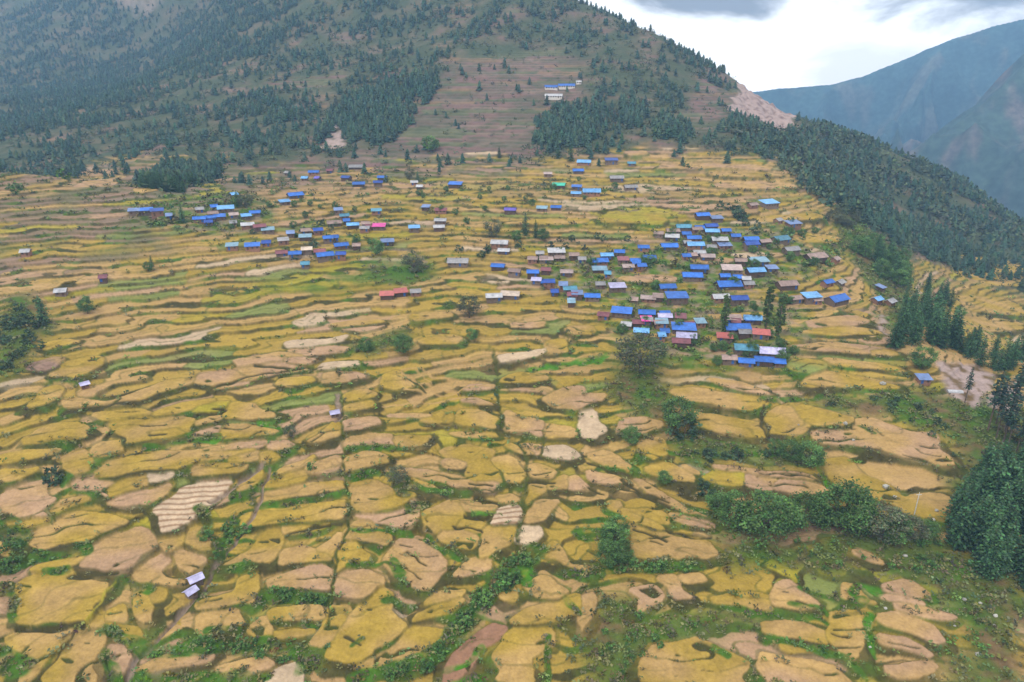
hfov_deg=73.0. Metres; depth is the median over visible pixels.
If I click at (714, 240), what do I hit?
house
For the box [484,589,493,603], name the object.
shrub
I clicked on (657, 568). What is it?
shrub
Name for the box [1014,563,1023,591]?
pine tree
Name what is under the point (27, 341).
shrub
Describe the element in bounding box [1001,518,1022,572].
pine tree
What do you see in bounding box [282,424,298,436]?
bare tree
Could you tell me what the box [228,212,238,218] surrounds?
house
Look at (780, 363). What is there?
house
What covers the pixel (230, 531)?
shrub
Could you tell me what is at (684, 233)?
house
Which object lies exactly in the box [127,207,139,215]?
house
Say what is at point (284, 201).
house
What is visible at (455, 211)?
broadleaf tree
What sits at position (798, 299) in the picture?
house
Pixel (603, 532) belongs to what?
broadleaf tree
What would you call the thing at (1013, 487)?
pine tree
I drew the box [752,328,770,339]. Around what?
house
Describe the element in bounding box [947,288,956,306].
pine tree
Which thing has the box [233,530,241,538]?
shrub
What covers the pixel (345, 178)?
house
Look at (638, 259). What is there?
house
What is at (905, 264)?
broadleaf tree
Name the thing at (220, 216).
house
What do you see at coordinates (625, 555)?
broadleaf tree
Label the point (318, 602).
shrub
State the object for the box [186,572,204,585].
hut
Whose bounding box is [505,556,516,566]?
shrub
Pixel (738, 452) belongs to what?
shrub
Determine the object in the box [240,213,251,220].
house
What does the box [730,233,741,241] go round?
house
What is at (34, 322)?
shrub
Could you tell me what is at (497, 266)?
house
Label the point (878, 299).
house
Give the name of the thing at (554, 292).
hut
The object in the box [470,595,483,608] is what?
shrub
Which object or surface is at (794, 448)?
broadleaf tree
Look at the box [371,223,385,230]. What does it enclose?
house
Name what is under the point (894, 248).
pine tree
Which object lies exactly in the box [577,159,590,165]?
house
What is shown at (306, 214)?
broadleaf tree
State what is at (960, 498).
pine tree
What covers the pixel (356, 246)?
hut
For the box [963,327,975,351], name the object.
pine tree
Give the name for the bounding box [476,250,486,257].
shrub
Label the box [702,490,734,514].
broadleaf tree
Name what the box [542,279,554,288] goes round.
house
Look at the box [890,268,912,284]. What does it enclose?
broadleaf tree
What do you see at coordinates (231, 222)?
hut
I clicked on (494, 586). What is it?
shrub
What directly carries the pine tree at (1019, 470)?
on the terraced hillside
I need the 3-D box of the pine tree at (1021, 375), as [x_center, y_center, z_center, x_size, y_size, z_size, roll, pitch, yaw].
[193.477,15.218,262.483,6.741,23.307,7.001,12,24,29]
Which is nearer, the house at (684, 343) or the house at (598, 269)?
the house at (684, 343)
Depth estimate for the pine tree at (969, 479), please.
212.68 m
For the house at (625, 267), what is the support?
on the terraced hillside
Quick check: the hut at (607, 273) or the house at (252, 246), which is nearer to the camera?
the hut at (607, 273)
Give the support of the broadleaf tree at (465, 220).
on the terraced hillside
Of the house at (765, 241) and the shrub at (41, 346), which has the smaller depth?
the shrub at (41, 346)
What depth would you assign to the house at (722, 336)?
304.80 m
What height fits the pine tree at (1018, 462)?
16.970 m
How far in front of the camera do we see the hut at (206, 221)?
389.63 m
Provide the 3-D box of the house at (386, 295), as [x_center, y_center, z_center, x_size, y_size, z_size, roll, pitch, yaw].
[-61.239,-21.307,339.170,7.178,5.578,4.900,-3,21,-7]
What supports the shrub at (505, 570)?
on the terraced hillside
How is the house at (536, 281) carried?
on the terraced hillside
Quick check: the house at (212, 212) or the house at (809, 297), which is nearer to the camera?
the house at (809, 297)
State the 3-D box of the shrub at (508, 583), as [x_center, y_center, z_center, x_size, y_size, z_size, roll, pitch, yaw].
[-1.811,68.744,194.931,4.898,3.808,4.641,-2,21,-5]
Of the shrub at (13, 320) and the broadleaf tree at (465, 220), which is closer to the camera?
the shrub at (13, 320)
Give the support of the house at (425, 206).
on the terraced hillside
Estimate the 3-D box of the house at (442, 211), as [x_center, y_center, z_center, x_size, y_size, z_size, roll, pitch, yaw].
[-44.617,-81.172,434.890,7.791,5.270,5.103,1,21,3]
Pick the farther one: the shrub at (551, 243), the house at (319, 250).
the shrub at (551, 243)
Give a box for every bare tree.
[236,191,253,207]
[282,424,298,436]
[385,465,408,483]
[398,250,425,272]
[404,167,415,179]
[455,292,481,317]
[482,219,502,236]
[608,330,673,372]
[831,213,843,223]
[837,215,846,224]
[843,217,851,226]
[893,512,931,541]
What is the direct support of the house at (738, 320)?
on the terraced hillside
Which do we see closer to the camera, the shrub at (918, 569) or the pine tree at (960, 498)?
the shrub at (918, 569)
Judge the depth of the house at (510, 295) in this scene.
342.46 m
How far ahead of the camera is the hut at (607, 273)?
359.07 m
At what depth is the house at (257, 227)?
391.94 m
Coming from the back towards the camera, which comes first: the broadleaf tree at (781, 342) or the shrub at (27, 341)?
the broadleaf tree at (781, 342)
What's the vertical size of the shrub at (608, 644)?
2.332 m
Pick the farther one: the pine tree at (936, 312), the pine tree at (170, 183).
the pine tree at (170, 183)
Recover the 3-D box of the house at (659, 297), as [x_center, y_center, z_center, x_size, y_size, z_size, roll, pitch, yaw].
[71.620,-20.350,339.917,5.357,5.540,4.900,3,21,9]
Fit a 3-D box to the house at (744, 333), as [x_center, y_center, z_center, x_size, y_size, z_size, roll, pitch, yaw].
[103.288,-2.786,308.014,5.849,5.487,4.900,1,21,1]
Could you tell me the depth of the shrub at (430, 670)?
174.01 m
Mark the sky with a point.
(765, 44)
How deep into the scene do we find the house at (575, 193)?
456.49 m
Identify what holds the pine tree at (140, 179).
on the terraced hillside
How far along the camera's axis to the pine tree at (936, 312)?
316.75 m
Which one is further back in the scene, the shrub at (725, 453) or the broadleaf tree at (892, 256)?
the broadleaf tree at (892, 256)
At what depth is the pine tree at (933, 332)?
313.24 m
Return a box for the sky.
[584,0,1023,91]
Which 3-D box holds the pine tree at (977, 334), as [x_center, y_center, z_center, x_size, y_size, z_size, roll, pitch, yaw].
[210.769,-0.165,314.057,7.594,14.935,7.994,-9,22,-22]
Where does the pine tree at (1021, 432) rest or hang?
on the terraced hillside
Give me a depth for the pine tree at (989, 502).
204.16 m
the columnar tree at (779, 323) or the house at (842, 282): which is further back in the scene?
the house at (842, 282)
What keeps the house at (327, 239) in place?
on the terraced hillside
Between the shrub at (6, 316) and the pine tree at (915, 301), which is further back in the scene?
the pine tree at (915, 301)
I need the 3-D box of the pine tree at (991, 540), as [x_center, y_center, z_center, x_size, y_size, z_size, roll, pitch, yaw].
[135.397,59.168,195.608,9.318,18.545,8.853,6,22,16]
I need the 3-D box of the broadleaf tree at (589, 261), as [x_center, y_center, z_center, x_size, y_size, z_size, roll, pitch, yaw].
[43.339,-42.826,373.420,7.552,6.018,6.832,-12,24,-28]
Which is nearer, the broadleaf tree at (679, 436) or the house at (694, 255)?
the broadleaf tree at (679, 436)
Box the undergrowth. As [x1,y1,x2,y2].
[0,169,1023,681]
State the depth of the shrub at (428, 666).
174.09 m
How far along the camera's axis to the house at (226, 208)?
405.90 m
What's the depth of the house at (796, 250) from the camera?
387.45 m
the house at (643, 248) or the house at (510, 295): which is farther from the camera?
the house at (643, 248)
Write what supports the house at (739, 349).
on the terraced hillside
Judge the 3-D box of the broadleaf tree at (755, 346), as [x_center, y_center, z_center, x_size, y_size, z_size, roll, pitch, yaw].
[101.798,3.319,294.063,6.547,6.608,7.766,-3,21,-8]
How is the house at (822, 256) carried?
on the terraced hillside
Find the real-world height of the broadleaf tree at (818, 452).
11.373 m
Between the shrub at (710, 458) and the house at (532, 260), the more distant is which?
the house at (532, 260)
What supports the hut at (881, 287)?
on the terraced hillside
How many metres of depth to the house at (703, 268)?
363.81 m
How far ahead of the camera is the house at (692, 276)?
355.20 m
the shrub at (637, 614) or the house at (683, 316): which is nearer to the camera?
the shrub at (637, 614)
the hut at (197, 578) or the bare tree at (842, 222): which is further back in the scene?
the bare tree at (842, 222)
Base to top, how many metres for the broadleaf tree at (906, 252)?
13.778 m
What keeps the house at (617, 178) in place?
on the terraced hillside
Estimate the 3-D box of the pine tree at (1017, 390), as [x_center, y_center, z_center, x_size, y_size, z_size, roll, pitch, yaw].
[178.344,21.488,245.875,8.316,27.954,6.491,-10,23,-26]
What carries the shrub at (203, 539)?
on the terraced hillside
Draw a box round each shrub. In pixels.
[0,314,13,322]
[0,322,6,329]
[0,334,11,343]
[0,360,10,369]
[0,564,11,573]
[2,540,18,549]
[4,361,14,369]
[5,181,24,194]
[6,317,24,327]
[6,563,21,574]
[9,349,22,358]
[12,302,23,311]
[14,313,28,322]
[14,555,23,561]
[15,318,25,326]
[20,328,34,337]
[22,311,34,318]
[22,338,32,345]
[26,332,37,342]
[30,320,45,327]
[32,340,46,348]
[33,315,47,324]
[41,464,65,486]
[55,168,71,178]
[192,631,205,645]
[199,535,207,541]
[204,526,213,537]
[204,647,214,654]
[206,634,214,645]
[208,551,220,559]
[219,642,230,652]
[220,525,227,533]
[226,528,237,537]
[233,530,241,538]
[235,633,248,642]
[239,523,252,533]
[253,648,264,659]
[268,585,278,594]
[276,654,288,663]
[277,586,291,596]
[281,591,290,601]
[284,587,295,596]
[294,596,303,604]
[304,591,313,602]
[306,461,316,469]
[308,591,318,601]
[309,240,318,247]
[316,598,324,604]
[382,667,392,676]
[384,674,393,681]
[392,666,403,678]
[395,660,406,671]
[418,658,433,673]
[421,657,434,670]
[432,641,437,649]
[435,636,445,649]
[437,651,445,661]
[454,614,472,632]
[459,616,472,627]
[464,603,475,614]
[468,590,477,601]
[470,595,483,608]
[474,589,486,598]
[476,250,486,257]
[477,598,486,610]
[479,590,491,600]
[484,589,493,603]
[490,570,501,578]
[491,580,506,593]
[495,574,512,585]
[497,579,513,591]
[500,556,512,566]
[500,566,508,574]
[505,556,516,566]
[507,571,520,584]
[509,573,522,581]
[514,240,523,247]
[518,551,531,565]
[546,241,555,247]
[568,234,575,241]
[601,628,608,634]
[606,642,614,650]
[619,563,626,571]
[627,653,635,661]
[629,556,643,567]
[634,610,645,619]
[637,650,644,656]
[641,560,653,571]
[645,562,661,572]
[651,634,659,641]
[657,640,665,648]
[658,560,667,567]
[659,260,667,267]
[676,308,689,312]
[682,563,691,572]
[697,478,710,489]
[697,487,710,496]
[701,448,712,456]
[705,455,714,462]
[706,488,717,499]
[711,448,718,456]
[720,451,729,459]
[731,209,743,218]
[732,204,744,211]
[732,305,743,311]
[732,447,744,456]
[733,451,743,459]
[736,214,747,220]
[740,219,749,225]
[749,226,760,234]
[763,447,772,456]
[825,260,833,265]
[869,395,878,400]
[886,562,895,568]
[887,399,898,406]
[892,396,901,401]
[911,564,923,573]
[916,553,928,563]
[917,536,926,544]
[925,560,936,568]
[933,417,942,424]
[933,538,941,544]
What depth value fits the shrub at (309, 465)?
229.60 m
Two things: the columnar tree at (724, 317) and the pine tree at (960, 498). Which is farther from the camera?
the columnar tree at (724, 317)
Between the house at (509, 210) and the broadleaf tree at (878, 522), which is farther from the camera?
the house at (509, 210)
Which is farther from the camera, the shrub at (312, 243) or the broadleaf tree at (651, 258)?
the shrub at (312, 243)
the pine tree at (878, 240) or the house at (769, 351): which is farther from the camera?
the pine tree at (878, 240)
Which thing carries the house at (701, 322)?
on the terraced hillside
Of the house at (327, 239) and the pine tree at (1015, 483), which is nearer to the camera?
the pine tree at (1015, 483)
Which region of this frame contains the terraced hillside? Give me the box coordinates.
[0,0,1023,681]
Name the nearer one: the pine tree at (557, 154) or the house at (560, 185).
the house at (560, 185)
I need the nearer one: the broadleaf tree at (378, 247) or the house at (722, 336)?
the house at (722, 336)
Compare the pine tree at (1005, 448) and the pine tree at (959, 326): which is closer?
the pine tree at (1005, 448)
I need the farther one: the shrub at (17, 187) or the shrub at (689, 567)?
the shrub at (17, 187)
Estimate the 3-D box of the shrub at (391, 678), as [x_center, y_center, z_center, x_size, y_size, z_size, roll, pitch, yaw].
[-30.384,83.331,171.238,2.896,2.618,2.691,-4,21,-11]
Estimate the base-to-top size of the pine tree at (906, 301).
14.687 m
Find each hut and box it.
[18,248,31,256]
[78,380,89,389]
[97,274,108,283]
[165,213,171,218]
[181,584,199,599]
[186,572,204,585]
[194,206,204,212]
[204,219,212,225]
[209,204,217,210]
[229,192,238,197]
[229,220,236,227]
[261,240,271,246]
[286,230,294,237]
[300,176,308,180]
[314,176,321,180]
[326,169,333,173]
[329,409,339,418]
[333,234,338,242]
[342,218,349,224]
[352,243,360,250]
[361,221,369,225]
[410,180,417,184]
[416,184,422,189]
[550,289,558,296]
[567,298,575,307]
[577,256,586,263]
[604,270,610,279]
[630,296,638,303]
[632,260,640,267]
[656,332,666,341]
[743,316,754,324]
[773,217,783,224]
[875,283,886,292]
[914,373,932,385]
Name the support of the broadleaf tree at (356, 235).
on the terraced hillside
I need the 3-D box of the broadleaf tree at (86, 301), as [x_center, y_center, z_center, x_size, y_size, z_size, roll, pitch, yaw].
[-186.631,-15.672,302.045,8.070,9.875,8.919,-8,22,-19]
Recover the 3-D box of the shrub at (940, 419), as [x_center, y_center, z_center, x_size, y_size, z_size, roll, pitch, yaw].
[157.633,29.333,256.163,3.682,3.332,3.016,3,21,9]
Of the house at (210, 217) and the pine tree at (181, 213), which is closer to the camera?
the pine tree at (181, 213)
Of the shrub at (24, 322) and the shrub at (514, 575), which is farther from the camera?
the shrub at (24, 322)
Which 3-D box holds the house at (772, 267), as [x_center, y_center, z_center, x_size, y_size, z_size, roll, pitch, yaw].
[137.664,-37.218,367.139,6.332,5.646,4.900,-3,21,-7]
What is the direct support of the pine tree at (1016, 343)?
on the terraced hillside
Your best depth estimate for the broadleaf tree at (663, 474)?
232.75 m
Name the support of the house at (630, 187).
on the terraced hillside
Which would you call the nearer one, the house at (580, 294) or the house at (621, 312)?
the house at (621, 312)
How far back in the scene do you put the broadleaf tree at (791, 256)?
380.05 m
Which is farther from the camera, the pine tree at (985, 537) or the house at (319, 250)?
the house at (319, 250)
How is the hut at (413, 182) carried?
on the terraced hillside
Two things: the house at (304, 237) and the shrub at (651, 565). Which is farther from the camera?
the house at (304, 237)
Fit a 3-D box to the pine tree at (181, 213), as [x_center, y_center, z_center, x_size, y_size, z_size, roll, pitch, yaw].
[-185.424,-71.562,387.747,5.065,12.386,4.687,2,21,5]
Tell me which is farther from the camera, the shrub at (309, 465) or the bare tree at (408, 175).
the bare tree at (408, 175)
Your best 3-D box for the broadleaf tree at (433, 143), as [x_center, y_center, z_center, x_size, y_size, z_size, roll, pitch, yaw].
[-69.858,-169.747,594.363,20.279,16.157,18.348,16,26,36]
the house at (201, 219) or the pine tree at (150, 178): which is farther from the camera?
the pine tree at (150, 178)
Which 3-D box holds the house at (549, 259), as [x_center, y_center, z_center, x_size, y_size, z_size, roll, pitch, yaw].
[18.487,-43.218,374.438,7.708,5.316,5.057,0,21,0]
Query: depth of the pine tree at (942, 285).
421.58 m
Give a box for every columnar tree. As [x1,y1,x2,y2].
[720,294,730,331]
[762,285,775,328]
[773,292,788,339]
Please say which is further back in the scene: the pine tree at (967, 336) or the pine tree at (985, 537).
the pine tree at (967, 336)
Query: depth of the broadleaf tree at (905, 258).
424.76 m
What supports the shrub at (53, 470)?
on the terraced hillside
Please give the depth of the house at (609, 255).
378.27 m
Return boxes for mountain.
[753,19,1023,143]
[890,54,1023,218]
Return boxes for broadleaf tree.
[74,294,94,313]
[142,261,152,270]
[289,221,296,227]
[302,210,308,217]
[352,233,360,241]
[356,336,374,352]
[367,237,385,254]
[390,334,414,353]
[421,135,439,151]
[451,208,458,214]
[463,217,469,223]
[465,328,478,340]
[511,229,522,240]
[528,198,535,205]
[536,227,550,239]
[586,257,596,265]
[593,537,621,567]
[596,519,630,548]
[606,514,631,537]
[610,538,634,563]
[617,323,628,332]
[621,425,640,444]
[644,255,656,264]
[650,279,659,289]
[656,470,672,483]
[660,395,700,428]
[665,414,702,441]
[674,318,684,325]
[690,333,699,343]
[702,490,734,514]
[706,235,711,241]
[706,247,716,254]
[709,343,718,350]
[711,356,721,365]
[714,489,754,531]
[717,340,728,350]
[727,332,737,340]
[731,484,802,545]
[746,341,761,354]
[748,245,757,252]
[748,311,760,317]
[749,300,756,306]
[751,258,760,266]
[752,303,758,309]
[767,437,783,454]
[768,494,804,533]
[775,337,785,347]
[776,348,791,360]
[779,439,805,461]
[784,251,796,260]
[787,490,829,531]
[788,345,799,353]
[796,228,806,236]
[797,438,827,467]
[803,489,845,531]
[809,256,820,265]
[811,227,819,233]
[815,476,881,535]
[835,497,883,533]
[848,234,870,252]
[857,238,875,256]
[858,500,915,545]
[867,232,885,245]
[870,258,894,272]
[872,248,893,260]
[876,262,893,278]
[878,512,915,545]
[887,252,910,265]
[888,253,898,265]
[890,260,913,274]
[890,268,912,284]
[894,245,912,261]
[896,268,915,286]
[907,346,940,369]
[920,517,943,541]
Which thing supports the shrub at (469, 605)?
on the terraced hillside
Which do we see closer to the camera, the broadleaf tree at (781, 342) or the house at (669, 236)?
the broadleaf tree at (781, 342)
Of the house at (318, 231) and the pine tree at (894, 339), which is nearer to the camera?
the pine tree at (894, 339)
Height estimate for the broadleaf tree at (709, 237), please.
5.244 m
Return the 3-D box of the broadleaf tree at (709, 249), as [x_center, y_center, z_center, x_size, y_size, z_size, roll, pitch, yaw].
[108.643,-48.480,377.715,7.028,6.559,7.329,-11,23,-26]
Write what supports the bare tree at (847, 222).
on the terraced hillside
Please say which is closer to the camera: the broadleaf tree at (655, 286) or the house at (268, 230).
the broadleaf tree at (655, 286)
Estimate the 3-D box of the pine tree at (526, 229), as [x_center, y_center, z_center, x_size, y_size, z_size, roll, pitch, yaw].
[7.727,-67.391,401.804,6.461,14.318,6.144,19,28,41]
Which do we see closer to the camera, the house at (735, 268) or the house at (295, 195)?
the house at (735, 268)
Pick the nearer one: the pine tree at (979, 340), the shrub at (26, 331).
the shrub at (26, 331)
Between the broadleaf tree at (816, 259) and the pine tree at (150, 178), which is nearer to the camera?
the broadleaf tree at (816, 259)
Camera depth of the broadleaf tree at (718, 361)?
287.94 m
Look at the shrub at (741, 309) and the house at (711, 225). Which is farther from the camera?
the house at (711, 225)
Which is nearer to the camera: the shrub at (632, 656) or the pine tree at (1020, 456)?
the shrub at (632, 656)
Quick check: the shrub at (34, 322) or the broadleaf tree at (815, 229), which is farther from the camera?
the broadleaf tree at (815, 229)
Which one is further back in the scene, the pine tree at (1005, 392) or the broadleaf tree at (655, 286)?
the broadleaf tree at (655, 286)
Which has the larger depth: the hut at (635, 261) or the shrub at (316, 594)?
the hut at (635, 261)
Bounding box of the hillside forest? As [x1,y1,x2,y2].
[0,0,1023,290]
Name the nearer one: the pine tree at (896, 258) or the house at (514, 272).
the house at (514, 272)
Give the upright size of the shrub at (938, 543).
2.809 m
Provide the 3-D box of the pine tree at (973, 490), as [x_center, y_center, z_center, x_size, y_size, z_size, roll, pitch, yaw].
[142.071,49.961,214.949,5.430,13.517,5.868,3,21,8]
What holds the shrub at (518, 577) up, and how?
on the terraced hillside
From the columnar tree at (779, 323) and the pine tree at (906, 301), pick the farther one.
the pine tree at (906, 301)
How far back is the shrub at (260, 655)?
175.33 m
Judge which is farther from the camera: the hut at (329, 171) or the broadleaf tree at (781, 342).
the hut at (329, 171)
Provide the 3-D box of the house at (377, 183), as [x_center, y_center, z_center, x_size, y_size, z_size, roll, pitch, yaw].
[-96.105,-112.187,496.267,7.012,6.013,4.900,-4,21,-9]
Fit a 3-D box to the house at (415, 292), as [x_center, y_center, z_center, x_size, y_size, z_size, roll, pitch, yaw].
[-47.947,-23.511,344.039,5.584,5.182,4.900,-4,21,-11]
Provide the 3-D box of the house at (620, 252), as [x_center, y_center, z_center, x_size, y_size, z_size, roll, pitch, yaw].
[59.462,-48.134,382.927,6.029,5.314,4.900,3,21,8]
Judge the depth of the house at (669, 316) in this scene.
321.60 m
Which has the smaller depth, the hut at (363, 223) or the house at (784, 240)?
the house at (784, 240)
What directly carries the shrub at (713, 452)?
on the terraced hillside
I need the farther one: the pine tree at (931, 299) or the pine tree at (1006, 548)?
the pine tree at (931, 299)
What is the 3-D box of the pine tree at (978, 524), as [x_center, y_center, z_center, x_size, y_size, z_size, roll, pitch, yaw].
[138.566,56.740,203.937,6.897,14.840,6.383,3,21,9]
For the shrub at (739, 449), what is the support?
on the terraced hillside
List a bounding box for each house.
[53,287,67,296]
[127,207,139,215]
[139,207,152,215]
[149,207,163,218]
[192,216,205,223]
[205,215,215,221]
[207,210,218,214]
[212,213,225,221]
[217,205,233,213]
[225,242,238,251]
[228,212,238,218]
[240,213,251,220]
[240,222,254,229]
[244,242,259,251]
[249,210,260,216]
[252,223,266,231]
[261,226,274,234]
[275,250,287,256]
[277,237,288,245]
[278,199,290,204]
[286,191,303,198]
[288,250,301,259]
[298,233,311,241]
[300,228,310,233]
[300,261,309,268]
[301,246,312,254]
[308,170,319,175]
[312,227,323,235]
[313,248,325,256]
[315,251,334,262]
[322,235,332,243]
[326,220,341,226]
[333,207,342,214]
[333,242,348,248]
[335,251,345,260]
[339,213,349,220]
[340,175,352,181]
[346,222,358,229]
[348,164,362,169]
[352,181,364,187]
[359,226,369,232]
[371,208,381,214]
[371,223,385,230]
[373,180,382,186]
[377,175,386,180]
[379,290,393,299]
[380,238,393,245]
[393,287,407,297]
[408,224,419,232]
[409,288,421,296]
[421,204,430,210]
[433,224,444,231]
[434,208,446,213]
[434,218,446,225]
[447,258,468,267]
[448,181,462,187]
[485,293,502,303]
[490,239,508,249]
[490,263,505,270]
[497,248,510,254]
[500,290,520,299]
[504,207,516,214]
[507,268,521,277]
[526,269,538,278]
[527,256,538,264]
[531,277,542,285]
[535,250,543,255]
[536,205,547,211]
[539,256,553,264]
[540,267,551,274]
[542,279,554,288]
[543,172,551,176]
[544,85,557,89]
[545,94,562,99]
[547,248,565,256]
[550,205,561,210]
[552,182,565,188]
[554,255,564,260]
[558,83,574,88]
[558,281,567,291]
[560,269,572,277]
[563,286,577,295]
[567,292,577,300]
[568,252,579,260]
[571,184,581,190]
[571,191,581,196]
[571,290,583,300]
[572,169,583,173]
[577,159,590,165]
[582,188,600,196]
[584,293,600,301]
[592,258,608,265]
[592,266,607,273]
[594,281,605,288]
[597,311,609,320]
[600,252,613,260]
[605,158,618,164]
[608,282,626,292]
[609,175,623,182]
[610,306,632,318]
[614,249,624,256]
[617,256,629,265]
[620,321,631,329]
[621,264,634,271]
[623,184,637,190]
[627,161,635,166]
[630,258,641,263]
[631,319,644,327]
[633,327,649,335]
[635,263,647,271]
[637,245,649,251]
[638,309,655,317]
[640,295,655,302]
[641,316,652,326]
[652,293,663,301]
[653,319,664,328]
[654,231,663,238]
[655,318,668,328]
[657,313,672,320]
[658,283,676,292]
[658,310,670,312]
[659,328,669,336]
[660,243,678,251]
[664,291,688,305]
[665,228,680,233]
[665,233,679,241]
[671,322,696,333]
[671,337,690,349]
[675,224,691,232]
[675,312,686,319]
[676,331,696,344]
[680,253,691,260]
[681,231,691,237]
[681,272,703,281]
[686,235,701,240]
[686,241,704,251]
[688,252,697,259]
[690,264,708,273]
[691,226,703,233]
[691,250,706,256]
[693,212,710,220]
[693,317,706,328]
[700,253,715,260]
[703,223,718,227]
[704,228,719,234]
[705,244,716,251]
[710,215,724,222]
[710,293,729,302]
[711,236,728,244]
[714,280,743,290]
[716,332,733,342]
[717,242,732,250]
[718,273,731,280]
[720,228,731,233]
[721,264,743,274]
[721,354,737,365]
[725,323,751,334]
[726,314,742,322]
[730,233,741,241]
[730,295,749,306]
[731,318,740,322]
[732,274,742,280]
[732,343,758,356]
[733,258,747,266]
[737,329,751,339]
[738,357,754,367]
[742,236,759,241]
[742,240,760,251]
[742,276,751,280]
[742,281,755,289]
[743,314,762,325]
[744,267,766,277]
[746,202,758,208]
[748,256,770,266]
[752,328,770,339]
[753,355,774,366]
[759,199,779,209]
[759,238,772,246]
[759,346,786,357]
[765,264,779,273]
[770,235,790,245]
[773,358,786,367]
[774,280,799,290]
[781,246,800,255]
[784,220,802,230]
[789,295,803,304]
[800,291,822,304]
[802,252,828,263]
[813,298,823,304]
[819,278,834,287]
[823,293,850,306]
[830,256,840,264]
[834,279,845,286]
[870,295,884,304]
[884,297,897,306]
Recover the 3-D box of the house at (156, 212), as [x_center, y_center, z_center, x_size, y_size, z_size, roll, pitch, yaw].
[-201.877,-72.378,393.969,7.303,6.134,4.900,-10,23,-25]
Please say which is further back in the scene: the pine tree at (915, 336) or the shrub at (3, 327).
the pine tree at (915, 336)
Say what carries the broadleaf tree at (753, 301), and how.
on the terraced hillside
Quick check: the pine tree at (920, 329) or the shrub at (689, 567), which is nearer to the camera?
the shrub at (689, 567)
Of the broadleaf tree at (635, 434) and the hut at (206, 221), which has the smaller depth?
the broadleaf tree at (635, 434)
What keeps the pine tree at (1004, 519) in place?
on the terraced hillside
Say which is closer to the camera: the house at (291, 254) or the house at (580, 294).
the house at (580, 294)
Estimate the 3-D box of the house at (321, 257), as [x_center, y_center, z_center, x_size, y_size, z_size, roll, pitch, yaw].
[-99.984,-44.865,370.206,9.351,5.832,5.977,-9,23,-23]
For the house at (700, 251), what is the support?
on the terraced hillside
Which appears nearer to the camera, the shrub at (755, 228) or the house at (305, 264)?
the house at (305, 264)
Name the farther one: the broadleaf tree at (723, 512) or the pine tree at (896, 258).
the pine tree at (896, 258)
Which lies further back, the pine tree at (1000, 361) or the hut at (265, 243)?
the hut at (265, 243)
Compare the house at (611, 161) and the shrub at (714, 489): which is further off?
the house at (611, 161)
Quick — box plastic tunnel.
[946,389,963,392]
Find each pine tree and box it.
[34,294,51,322]
[138,175,143,187]
[149,177,154,188]
[158,175,163,187]
[167,175,172,191]
[172,178,178,191]
[177,202,186,222]
[190,171,196,186]
[233,190,241,206]
[521,213,529,235]
[532,219,539,237]
[556,146,560,158]
[567,141,574,161]
[872,240,881,261]
[873,233,882,254]
[878,241,887,263]
[885,318,904,349]
[888,240,897,264]
[888,304,911,343]
[891,249,899,266]
[891,256,902,279]
[891,315,906,345]
[896,292,910,316]
[902,285,910,299]
[905,296,915,330]
[905,306,925,346]
[907,286,921,316]
[907,302,923,334]
[908,293,918,321]
[909,310,925,341]
[917,289,928,322]
[922,289,929,309]
[923,270,933,291]
[923,292,935,323]
[923,304,945,346]
[924,291,943,324]
[924,317,940,342]
[925,293,945,328]
[925,302,945,330]
[927,295,947,322]
[935,282,943,293]
[935,321,949,348]
[938,481,972,527]
[940,314,950,343]
[942,284,951,304]
[942,306,951,335]
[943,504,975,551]
[943,505,972,548]
[946,314,967,349]
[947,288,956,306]
[949,306,965,339]
[949,309,957,334]
[949,468,978,515]
[950,327,965,351]
[960,331,969,352]
[962,333,976,359]
[962,495,992,549]
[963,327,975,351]
[964,367,974,404]
[964,483,978,520]
[965,512,989,552]
[966,507,1004,558]
[968,327,984,355]
[968,492,996,536]
[968,522,1006,579]
[970,441,992,486]
[971,465,990,504]
[972,325,981,354]
[972,442,998,484]
[972,522,1001,553]
[974,335,988,366]
[974,450,1003,498]
[975,460,1010,507]
[977,539,1001,577]
[980,510,1010,552]
[981,534,1006,582]
[985,368,1009,429]
[986,343,999,369]
[987,335,1001,357]
[989,471,1006,500]
[989,480,1013,515]
[990,500,1006,516]
[992,348,1006,370]
[993,442,1003,467]
[995,375,1012,423]
[995,388,1012,437]
[997,339,1013,369]
[998,439,1012,467]
[998,474,1020,520]
[1000,531,1016,577]
[1001,461,1023,495]
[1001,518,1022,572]
[1002,394,1019,443]
[1002,502,1022,545]
[1003,504,1018,544]
[1004,365,1023,431]
[1004,441,1016,467]
[1004,454,1018,486]
[1006,460,1023,484]
[1007,345,1018,370]
[1007,396,1023,444]
[1009,337,1021,363]
[1011,474,1023,508]
[1011,478,1023,526]
[1011,537,1023,578]
[1013,358,1023,400]
[1013,534,1023,571]
[1014,446,1023,474]
[1014,490,1023,528]
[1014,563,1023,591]
[1015,416,1023,452]
[1017,333,1023,360]
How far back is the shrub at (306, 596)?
192.27 m
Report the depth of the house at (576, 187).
481.97 m
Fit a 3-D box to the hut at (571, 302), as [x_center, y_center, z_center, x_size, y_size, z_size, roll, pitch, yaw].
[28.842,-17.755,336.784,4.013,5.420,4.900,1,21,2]
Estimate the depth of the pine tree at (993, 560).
194.33 m
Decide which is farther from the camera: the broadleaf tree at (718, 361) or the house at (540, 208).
the house at (540, 208)
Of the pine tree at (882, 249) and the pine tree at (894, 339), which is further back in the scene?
the pine tree at (882, 249)

